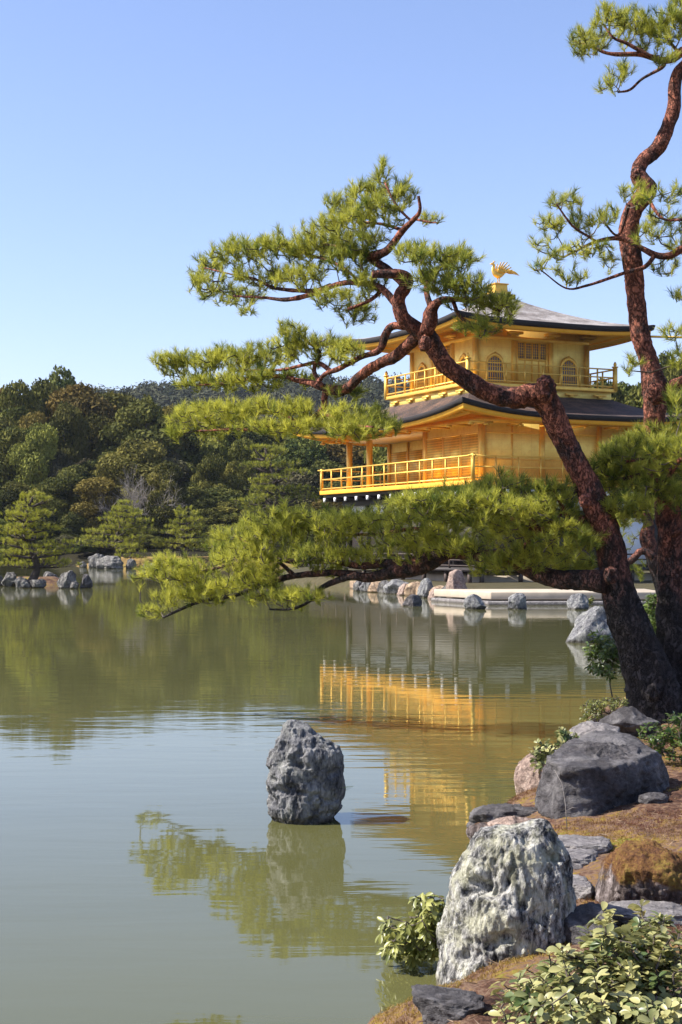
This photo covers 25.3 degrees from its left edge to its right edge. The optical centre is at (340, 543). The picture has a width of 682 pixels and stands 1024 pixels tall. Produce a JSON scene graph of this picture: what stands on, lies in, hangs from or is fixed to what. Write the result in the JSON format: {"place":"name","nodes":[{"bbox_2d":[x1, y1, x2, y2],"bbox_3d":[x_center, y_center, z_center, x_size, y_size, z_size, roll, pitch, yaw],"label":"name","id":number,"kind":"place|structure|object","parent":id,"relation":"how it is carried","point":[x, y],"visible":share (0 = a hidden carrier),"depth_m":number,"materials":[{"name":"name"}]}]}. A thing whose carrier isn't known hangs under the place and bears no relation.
{"place":"outdoors","nodes":[
{"label":"outdoors","id":0,"kind":"place"},
{"bbox_2d":[0,490,81,580],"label":"layered pine","id":1,"kind":"object","parent":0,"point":[26,533],"visible":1,"depth_m":66.32,"materials":[{"name":"green plant"}]},
{"bbox_2d":[78,556,294,566],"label":"moss peninsula","id":2,"kind":"object","parent":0,"point":[139,561],"visible":0.09,"depth_m":127.08},
{"bbox_2d":[71,499,157,557],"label":"layered pine","id":3,"kind":"object","parent":2,"relation":"on","point":[116,528],"visible":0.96,"depth_m":124.45,"materials":[{"name":"green plant"}]},
{"bbox_2d":[114,538,147,558],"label":"shrub","id":4,"kind":"object","parent":2,"relation":"on","point":[131,551],"visible":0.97,"depth_m":122.79,"materials":[{"name":"green plant"}]},
{"bbox_2d":[150,504,212,557],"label":"layered pine","id":5,"kind":"object","parent":2,"relation":"on","point":[186,528],"visible":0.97,"depth_m":126.51,"materials":[{"name":"green plant"}]},
{"bbox_2d":[0,391,385,565],"bbox_3d":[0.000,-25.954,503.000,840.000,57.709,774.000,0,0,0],"label":"forest floor","id":6,"kind":"structure","parent":0,"point":[75,557],"depth_m":135.91,"materials":[{"name":"plant"}]},
{"bbox_2d":[0,449,16,486],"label":"evergreen tree","id":7,"kind":"object","parent":6,"relation":"on","point":[3,459],"visible":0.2,"depth_m":146.90,"materials":[{"name":"green plant"}]},
{"bbox_2d":[0,415,27,445],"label":"broadleaf tree","id":8,"kind":"object","parent":6,"relation":"on","point":[4,421],"visible":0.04,"depth_m":156.05,"materials":[{"name":"green plant"}]},
{"bbox_2d":[0,425,30,487],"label":"broadleaf tree","id":9,"kind":"object","parent":6,"relation":"on","point":[12,436],"visible":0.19,"depth_m":148.64,"materials":[{"name":"green plant"}]},
{"bbox_2d":[0,405,31,427],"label":"evergreen tree","id":10,"kind":"object","parent":6,"relation":"on","point":[15,411],"visible":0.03,"depth_m":159.10,"materials":[{"name":"green plant"}]},
{"bbox_2d":[0,480,33,537],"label":"evergreen tree","id":11,"kind":"object","parent":6,"relation":"on","point":[15,488],"visible":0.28,"depth_m":142.22,"materials":[{"name":"green plant"}]},
{"bbox_2d":[0,379,45,417],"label":"broadleaf tree","id":12,"kind":"object","parent":6,"relation":"on","point":[11,399],"visible":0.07,"depth_m":161.98,"materials":[{"name":"green plant"}]},
{"bbox_2d":[17,411,46,428],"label":"rust tinted tree","id":13,"kind":"object","parent":6,"relation":"on","point":[35,418],"visible":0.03,"depth_m":155.56,"materials":[{"name":"brown plant"}]},
{"bbox_2d":[5,422,59,503],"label":"broadleaf tree","id":14,"kind":"object","parent":6,"relation":"on","point":[35,450],"visible":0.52,"depth_m":146.30,"materials":[{"name":"green plant"}]},
{"bbox_2d":[30,377,59,422],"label":"evergreen tree","id":15,"kind":"object","parent":6,"relation":"on","point":[41,387],"visible":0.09,"depth_m":167.14,"materials":[{"name":"green plant"}]},
{"bbox_2d":[29,516,60,543],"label":"evergreen tree","id":16,"kind":"object","parent":6,"relation":"on","point":[55,535],"visible":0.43,"depth_m":139.31,"materials":[{"name":"green plant"}]},
{"bbox_2d":[21,477,86,533],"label":"broadleaf tree","id":17,"kind":"object","parent":6,"relation":"on","point":[54,492],"visible":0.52,"depth_m":140.96,"materials":[{"name":"green plant"}]},
{"bbox_2d":[36,364,76,414],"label":"evergreen tree","id":18,"kind":"object","parent":6,"relation":"on","point":[56,379],"visible":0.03,"depth_m":171.34,"materials":[{"name":"green plant"}]},
{"bbox_2d":[38,450,75,499],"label":"grey leaved tree","id":19,"kind":"object","parent":6,"relation":"on","point":[63,459],"visible":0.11,"depth_m":147.19,"materials":[{"name":"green plant"}]},
{"bbox_2d":[43,400,90,462],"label":"evergreen tree","id":20,"kind":"object","parent":6,"relation":"on","point":[64,417],"visible":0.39,"depth_m":153.14,"materials":[{"name":"green plant"}]},
{"bbox_2d":[58,511,87,542],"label":"evergreen tree","id":21,"kind":"object","parent":6,"relation":"on","point":[73,529],"visible":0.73,"depth_m":138.83,"materials":[{"name":"green plant"}]},
{"bbox_2d":[55,464,97,547],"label":"evergreen tree","id":22,"kind":"object","parent":6,"relation":"on","point":[76,474],"visible":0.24,"depth_m":143.14,"materials":[{"name":"green plant"}]},
{"bbox_2d":[45,380,117,448],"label":"rust tinted tree","id":23,"kind":"object","parent":6,"relation":"on","point":[79,399],"visible":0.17,"depth_m":161.65,"materials":[{"name":"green plant"}]},
{"bbox_2d":[76,413,112,459],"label":"broadleaf tree","id":24,"kind":"object","parent":6,"relation":"on","point":[96,419],"visible":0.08,"depth_m":157.43,"materials":[{"name":"green plant"}]},
{"bbox_2d":[66,476,136,548],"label":"rust tinted tree","id":25,"kind":"object","parent":6,"relation":"on","point":[108,489],"visible":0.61,"depth_m":139.80,"materials":[{"name":"green plant"}]},
{"bbox_2d":[81,451,125,486],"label":"evergreen tree","id":26,"kind":"object","parent":6,"relation":"on","point":[92,463],"visible":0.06,"depth_m":148.16,"materials":[{"name":"green plant"}]},
{"bbox_2d":[82,391,134,417],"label":"broadleaf tree","id":27,"kind":"object","parent":6,"relation":"on","point":[118,401],"visible":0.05,"depth_m":165.57,"materials":[{"name":"green plant"}]},
{"bbox_2d":[94,477,151,532],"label":"bare tree","id":28,"kind":"object","parent":6,"relation":"on","point":[137,503],"visible":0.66,"depth_m":139.42,"materials":[{"name":"grey plant"}]},
{"bbox_2d":[87,438,170,501],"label":"broadleaf tree","id":29,"kind":"object","parent":6,"relation":"on","point":[122,457],"visible":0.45,"depth_m":145.02,"materials":[{"name":"green plant"}]},
{"bbox_2d":[123,515,162,538],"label":"broadleaf tree","id":30,"kind":"object","parent":6,"relation":"on","point":[152,528],"visible":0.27,"depth_m":139.55,"materials":[{"name":"green plant"}]},
{"bbox_2d":[94,397,193,462],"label":"evergreen tree","id":31,"kind":"object","parent":6,"relation":"on","point":[133,424],"visible":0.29,"depth_m":152.71,"materials":[{"name":"green plant"}]},
{"bbox_2d":[133,534,166,550],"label":"evergreen tree","id":32,"kind":"object","parent":6,"relation":"on","point":[147,541],"visible":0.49,"depth_m":134.60,"materials":[{"name":"green plant"}]},
{"bbox_2d":[115,465,187,545],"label":"bare tree","id":33,"kind":"object","parent":6,"relation":"on","point":[169,497],"visible":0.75,"depth_m":139.47,"materials":[{"name":"grey plant"}]},
{"bbox_2d":[134,444,193,486],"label":"grey leaved tree","id":34,"kind":"object","parent":6,"relation":"on","point":[175,460],"visible":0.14,"depth_m":148.03,"materials":[{"name":"green plant"}]},
{"bbox_2d":[144,460,190,538],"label":"broadleaf tree","id":35,"kind":"object","parent":6,"relation":"on","point":[166,467],"visible":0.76,"depth_m":139.87,"materials":[{"name":"green plant"}]},
{"bbox_2d":[148,414,196,538],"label":"rust tinted tree","id":36,"kind":"object","parent":6,"relation":"on","point":[186,446],"visible":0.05,"depth_m":154.34,"materials":[{"name":"brown plant"}]},
{"bbox_2d":[168,482,216,534],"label":"evergreen tree","id":37,"kind":"object","parent":6,"relation":"on","point":[199,498],"visible":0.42,"depth_m":140.02,"materials":[{"name":"green plant"}]},
{"bbox_2d":[184,428,203,463],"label":"evergreen tree","id":38,"kind":"object","parent":6,"relation":"on","point":[193,450],"visible":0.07,"depth_m":157.56,"materials":[{"name":"green plant"}]},
{"bbox_2d":[184,507,227,537],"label":"evergreen tree","id":39,"kind":"object","parent":6,"relation":"on","point":[208,518],"visible":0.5,"depth_m":138.95,"materials":[{"name":"green plant"}]},
{"bbox_2d":[190,453,231,499],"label":"broadleaf tree","id":40,"kind":"object","parent":6,"relation":"on","point":[210,476],"visible":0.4,"depth_m":146.40,"materials":[{"name":"green plant"}]},
{"bbox_2d":[189,431,244,469],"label":"broadleaf tree","id":41,"kind":"object","parent":6,"relation":"on","point":[221,447],"visible":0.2,"depth_m":156.34,"materials":[{"name":"green plant"}]},
{"bbox_2d":[195,513,249,548],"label":"broadleaf tree","id":42,"kind":"object","parent":6,"relation":"on","point":[225,517],"visible":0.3,"depth_m":138.53,"materials":[{"name":"green plant"}]},
{"bbox_2d":[205,486,244,507],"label":"evergreen tree","id":43,"kind":"object","parent":6,"relation":"on","point":[223,495],"visible":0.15,"depth_m":143.58,"materials":[{"name":"green plant"}]},
{"bbox_2d":[192,412,271,475],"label":"evergreen tree","id":44,"kind":"object","parent":6,"relation":"on","point":[260,438],"visible":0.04,"depth_m":161.51,"materials":[{"name":"green plant"}]},
{"bbox_2d":[205,500,263,523],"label":"broadleaf tree","id":45,"kind":"object","parent":6,"relation":"on","point":[231,507],"visible":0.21,"depth_m":139.93,"materials":[{"name":"green plant"}]},
{"bbox_2d":[216,460,261,504],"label":"broadleaf tree","id":46,"kind":"object","parent":6,"relation":"on","point":[233,476],"visible":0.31,"depth_m":148.49,"materials":[{"name":"green plant"}]},
{"bbox_2d":[228,436,263,486],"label":"broadleaf tree","id":47,"kind":"object","parent":6,"relation":"on","point":[235,450],"visible":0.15,"depth_m":152.88,"materials":[{"name":"green plant"}]},
{"bbox_2d":[259,471,342,510],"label":"grey leaved tree","id":48,"kind":"object","parent":6,"relation":"on","point":[296,480],"visible":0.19,"depth_m":144.93,"materials":[{"name":"green plant"}]},
{"bbox_2d":[271,436,332,477],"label":"evergreen tree","id":49,"kind":"object","parent":6,"relation":"on","point":[305,452],"visible":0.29,"depth_m":154.95,"materials":[{"name":"green plant"}]},
{"bbox_2d":[21,372,625,420],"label":"hillside woods","id":50,"kind":"object","parent":6,"relation":"on","point":[162,396],"visible":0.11,"depth_m":478.83,"materials":[{"name":"plant"}]},
{"bbox_2d":[287,459,359,510],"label":"evergreen tree","id":51,"kind":"object","parent":6,"relation":"on","point":[316,468],"visible":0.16,"depth_m":146.46,"materials":[{"name":"green plant"}]},
{"bbox_2d":[311,499,345,544],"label":"rust tinted tree","id":52,"kind":"object","parent":6,"relation":"on","point":[338,505],"visible":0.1,"depth_m":141.46,"materials":[{"name":"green plant"}]},
{"bbox_2d":[311,441,365,472],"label":"rust tinted tree","id":53,"kind":"object","parent":6,"relation":"on","point":[334,454],"visible":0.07,"depth_m":158.17,"materials":[{"name":"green plant"}]},
{"bbox_2d":[0,565,648,1023],"bbox_3d":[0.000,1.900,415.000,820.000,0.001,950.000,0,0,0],"label":"pond water","id":54,"kind":"structure","parent":0,"point":[158,865],"depth_m":12.21,"materials":[{"name":"liquid"}]},
{"bbox_2d":[1,572,16,586],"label":"rock","id":55,"kind":"object","parent":54,"relation":"in","point":[9,579],"visible":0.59,"depth_m":67.58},
{"bbox_2d":[57,570,75,587],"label":"rock","id":56,"kind":"object","parent":54,"relation":"in","point":[65,579],"visible":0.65,"depth_m":64.96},
{"bbox_2d":[96,555,123,568],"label":"rock","id":57,"kind":"object","parent":54,"relation":"in","point":[110,562],"visible":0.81,"depth_m":116.34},
{"bbox_2d":[266,719,345,824],"bbox_3d":[-0.242,1.756,10.504,0.551,1.089,0.495,0,0,0],"label":"standing rock","id":58,"kind":"object","parent":54,"relation":"in","point":[305,781],"visible":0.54,"depth_m":10.31,"materials":[{"name":"stone"}]},
{"bbox_2d":[402,594,421,605],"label":"rock","id":59,"kind":"object","parent":54,"relation":"in","point":[413,600],"visible":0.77,"depth_m":46.34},
{"bbox_2d":[463,594,485,608],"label":"rock","id":60,"kind":"object","parent":54,"relation":"in","point":[473,601],"visible":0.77,"depth_m":44.18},
{"bbox_2d":[507,593,526,609],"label":"rock","id":61,"kind":"object","parent":54,"relation":"in","point":[517,601],"visible":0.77,"depth_m":44.10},
{"bbox_2d":[567,593,588,609],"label":"rock","id":62,"kind":"object","parent":54,"relation":"in","point":[579,601],"visible":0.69,"depth_m":44.17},
{"bbox_2d":[566,606,611,642],"bbox_3d":[4.887,1.746,29.481,0.882,1.090,1.026,0,0,37],"label":"rock","id":63,"kind":"object","parent":54,"relation":"in","point":[593,618],"visible":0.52,"depth_m":29.29,"materials":[{"name":"stone"}]},
{"bbox_2d":[0,0,681,394],"label":"sky","id":64,"kind":"structure","parent":0,"point":[136,135],"materials":[{"name":"blue"}]},
{"bbox_2d":[280,567,654,589],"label":"pavilion ground","id":65,"kind":"structure","parent":0,"point":[646,584],"depth_m":59.32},
{"bbox_2d":[210,442,330,561],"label":"layered pine","id":66,"kind":"object","parent":65,"relation":"on","point":[271,478],"visible":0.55,"depth_m":117.32,"materials":[{"name":"green plant"}]},
{"bbox_2d":[363,446,386,487],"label":"broadleaf tree","id":67,"kind":"object","parent":65,"relation":"on","point":[381,453],"visible":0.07,"depth_m":110.88,"materials":[{"name":"green plant"}]},
{"bbox_2d":[383,579,408,593],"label":"rock","id":68,"kind":"object","parent":65,"relation":"on","point":[392,586],"visible":0.48,"depth_m":57.66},
{"bbox_2d":[417,578,433,597],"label":"rock","id":69,"kind":"object","parent":65,"relation":"on","point":[426,586],"visible":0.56,"depth_m":53.86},
{"bbox_2d":[446,569,467,597],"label":"rock","id":70,"kind":"object","parent":65,"relation":"on","point":[456,579],"visible":0.47,"depth_m":51.27,"materials":[{"name":"stone"}]},
{"bbox_2d":[297,282,681,582],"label":"golden pavilion","id":71,"kind":"structure","parent":65,"relation":"on","point":[452,430],"depth_m":65.45,"materials":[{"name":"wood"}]},
{"bbox_2d":[416,362,427,390],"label":"window","id":72,"kind":"structure","parent":71,"relation":"in","point":[420,383],"depth_m":69.40,"materials":[{"name":"gold metal"}]},
{"bbox_2d":[485,352,504,381],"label":"window","id":73,"kind":"structure","parent":71,"relation":"in","point":[493,357],"depth_m":65.49,"materials":[{"name":"gold metal"}]},
{"bbox_2d":[490,261,517,282],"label":"bird statue","id":74,"kind":"object","parent":71,"relation":"on","point":[499,272],"visible":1,"depth_m":68.80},
{"bbox_2d":[517,341,547,383],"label":"door","id":75,"kind":"structure","parent":71,"relation":"in","point":[534,352],"depth_m":66.29,"materials":[{"name":"gold metal"}]},
{"bbox_2d":[559,356,578,385],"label":"window","id":76,"kind":"structure","parent":71,"relation":"in","point":[568,361],"depth_m":67.10,"materials":[{"name":"gold metal"}]},
{"bbox_2d":[431,589,655,604],"bbox_3d":[6.578,1.900,48.974,7.184,0.800,3.848,0,0,0],"label":"stone landing","id":77,"kind":"object","parent":65,"relation":"on","point":[533,597],"visible":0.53,"depth_m":47.49,"materials":[{"name":"stone"}]},
{"bbox_2d":[588,378,625,403],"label":"broadleaf tree","id":78,"kind":"object","parent":65,"relation":"on","point":[618,396],"visible":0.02,"depth_m":109.50,"materials":[{"name":"green plant"}]},
{"bbox_2d":[615,488,656,591],"bbox_3d":[4.727,0.046,23.936,1.297,2.349,0.800,0,0,0],"label":"pine tree","id":79,"kind":"object","parent":65,"relation":"on","point":[648,543],"visible":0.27,"depth_m":23.90,"materials":[{"name":"red plant"}]},
{"bbox_2d":[622,382,670,408],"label":"broadleaf tree","id":80,"kind":"object","parent":65,"relation":"on","point":[634,398],"visible":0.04,"depth_m":107.81,"materials":[{"name":"green plant"}]},
{"bbox_2d":[664,358,681,515],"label":"broadleaf tree","id":81,"kind":"object","parent":65,"relation":"on","point":[674,373],"visible":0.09,"depth_m":108.03,"materials":[{"name":"green plant"}]},
{"bbox_2d":[368,696,681,1023],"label":"mossy bank","id":82,"kind":"structure","parent":0,"point":[590,871],"depth_m":8.28,"materials":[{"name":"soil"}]},
{"bbox_2d":[127,0,681,723],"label":"pine tree","id":83,"kind":"object","parent":82,"relation":"on","point":[649,658],"visible":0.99,"depth_m":14.18,"materials":[{"name":"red plant"}]},
{"bbox_2d":[375,891,445,970],"bbox_3d":[0.357,1.731,6.791,0.409,0.360,0.294,0,0,0],"label":"overhanging shrub","id":84,"kind":"object","parent":82,"relation":"on","point":[415,938],"visible":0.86,"depth_m":6.74,"materials":[{"name":"green plant"}]},
{"bbox_2d":[411,984,485,1023],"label":"flat rock","id":85,"kind":"object","parent":82,"relation":"on","point":[433,1004],"visible":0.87,"depth_m":5.45,"materials":[{"name":"stone"}]},
{"bbox_2d":[466,822,488,839],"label":"rock","id":86,"kind":"object","parent":82,"relation":"on","point":[471,830],"visible":0.36,"depth_m":9.28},
{"bbox_2d":[466,803,537,827],"bbox_3d":[1.064,1.806,9.745,0.501,0.265,0.435,0,0,0],"label":"flat rock","id":87,"kind":"object","parent":82,"relation":"on","point":[487,813],"visible":0.44,"depth_m":9.66,"materials":[{"name":"stone"}]},
{"bbox_2d":[435,818,576,985],"bbox_3d":[0.702,1.724,6.487,0.616,1.102,0.463,0,0,0],"label":"standing rock","id":88,"kind":"object","parent":82,"relation":"on","point":[511,893],"visible":0.69,"depth_m":6.35,"materials":[{"name":"stone"}]},
{"bbox_2d":[487,816,535,825],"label":"rock","id":89,"kind":"object","parent":82,"relation":"on","point":[508,820],"visible":0.26,"depth_m":9.09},
{"bbox_2d":[370,731,681,1023],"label":"moss","id":90,"kind":"object","parent":82,"relation":"on","point":[534,955],"visible":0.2,"depth_m":8.56,"materials":[{"name":"plant"}]},
{"bbox_2d":[514,753,545,794],"bbox_3d":[1.386,1.703,10.907,0.297,0.422,0.407,0,0,0],"label":"rock","id":91,"kind":"object","parent":82,"relation":"on","point":[526,776],"visible":0.38,"depth_m":10.83,"materials":[{"name":"stone"}]},
{"bbox_2d":[528,736,564,773],"bbox_3d":[1.462,1.484,10.594,0.327,0.264,0.254,0,0,0],"label":"shrub","id":92,"kind":"object","parent":82,"relation":"on","point":[545,748],"visible":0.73,"depth_m":10.58,"materials":[{"name":"green plant"}]},
{"bbox_2d":[554,726,579,742],"bbox_3d":[1.692,1.458,11.287,0.227,0.211,0.250,0,0,0],"label":"shrub","id":93,"kind":"object","parent":82,"relation":"on","point":[564,735],"visible":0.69,"depth_m":11.26,"materials":[{"name":"green plant"}]},
{"bbox_2d":[567,848,597,868],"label":"flat rock","id":94,"kind":"object","parent":82,"relation":"on","point":[580,857],"visible":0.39,"depth_m":7.81,"materials":[{"name":"stone"}]},
{"bbox_2d":[484,899,681,1023],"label":"leafy bush","id":95,"kind":"object","parent":82,"relation":"on","point":[632,983],"visible":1,"depth_m":5.13,"materials":[{"name":"green plant"}]},
{"bbox_2d":[573,874,593,899],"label":"flat rock","id":96,"kind":"object","parent":82,"relation":"on","point":[583,886],"visible":0.48,"depth_m":7.18,"materials":[{"name":"stone"}]},
{"bbox_2d":[558,834,612,854],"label":"flat rock","id":97,"kind":"object","parent":82,"relation":"on","point":[600,845],"visible":0.56,"depth_m":8.24,"materials":[{"name":"stone"}]},
{"bbox_2d":[564,902,617,944],"bbox_3d":[1.039,1.623,6.398,0.248,0.207,0.319,0,0,0],"label":"rock","id":98,"kind":"object","parent":82,"relation":"on","point":[583,915],"visible":0.43,"depth_m":6.34,"materials":[{"name":"stone"}]},
{"bbox_2d":[569,720,619,737],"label":"rock","id":99,"kind":"object","parent":82,"relation":"on","point":[582,728],"visible":0.22,"depth_m":11.61,"materials":[{"name":"stone"}]},
{"bbox_2d":[582,628,621,696],"bbox_3d":[2.701,1.202,15.295,0.538,0.701,0.507,0,0,0],"label":"leafy shrub","id":100,"kind":"object","parent":82,"relation":"on","point":[606,648],"visible":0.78,"depth_m":15.27,"materials":[{"name":"green plant"}]},
{"bbox_2d":[535,730,669,818],"bbox_3d":[1.690,1.494,9.874,0.933,0.452,1.264,0,0,0],"label":"boulder","id":101,"kind":"object","parent":82,"relation":"on","point":[598,772],"visible":0.92,"depth_m":9.50,"materials":[{"name":"stone"}]},
{"bbox_2d":[579,695,627,722],"bbox_3d":[2.333,1.495,13.498,0.458,0.309,0.325,0,0,0],"label":"shrub","id":102,"kind":"object","parent":82,"relation":"on","point":[597,704],"visible":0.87,"depth_m":13.49,"materials":[{"name":"green plant"}]},
{"bbox_2d":[599,706,662,736],"bbox_3d":[2.416,1.544,12.875,0.542,0.348,0.495,0,0,-37],"label":"rock","id":103,"kind":"object","parent":82,"relation":"on","point":[630,720],"visible":0.53,"depth_m":12.73,"materials":[{"name":"stone"}]},
{"bbox_2d":[593,839,681,904],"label":"mossy rock","id":104,"kind":"object","parent":82,"relation":"on","point":[648,869],"visible":0.66,"depth_m":6.85,"materials":[{"name":"stone"}]},
{"bbox_2d":[607,900,681,927],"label":"flat rock","id":105,"kind":"object","parent":82,"relation":"on","point":[662,907],"visible":0.45,"depth_m":6.55,"materials":[{"name":"stone"}]},
{"bbox_2d":[642,593,656,633],"bbox_3d":[3.225,1.020,15.512,0.426,1.064,0.580,0,0,0],"label":"leafy shrub","id":106,"kind":"object","parent":82,"relation":"on","point":[651,601],"visible":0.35,"depth_m":15.40,"materials":[{"name":"green plant"}]},
{"bbox_2d":[636,792,668,803],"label":"rock","id":107,"kind":"object","parent":82,"relation":"on","point":[653,797],"visible":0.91,"depth_m":9.37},
{"bbox_2d":[636,711,681,762],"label":"dark bush","id":108,"kind":"object","parent":82,"relation":"on","point":[655,740],"visible":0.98,"depth_m":10.86,"materials":[{"name":"green plant"}]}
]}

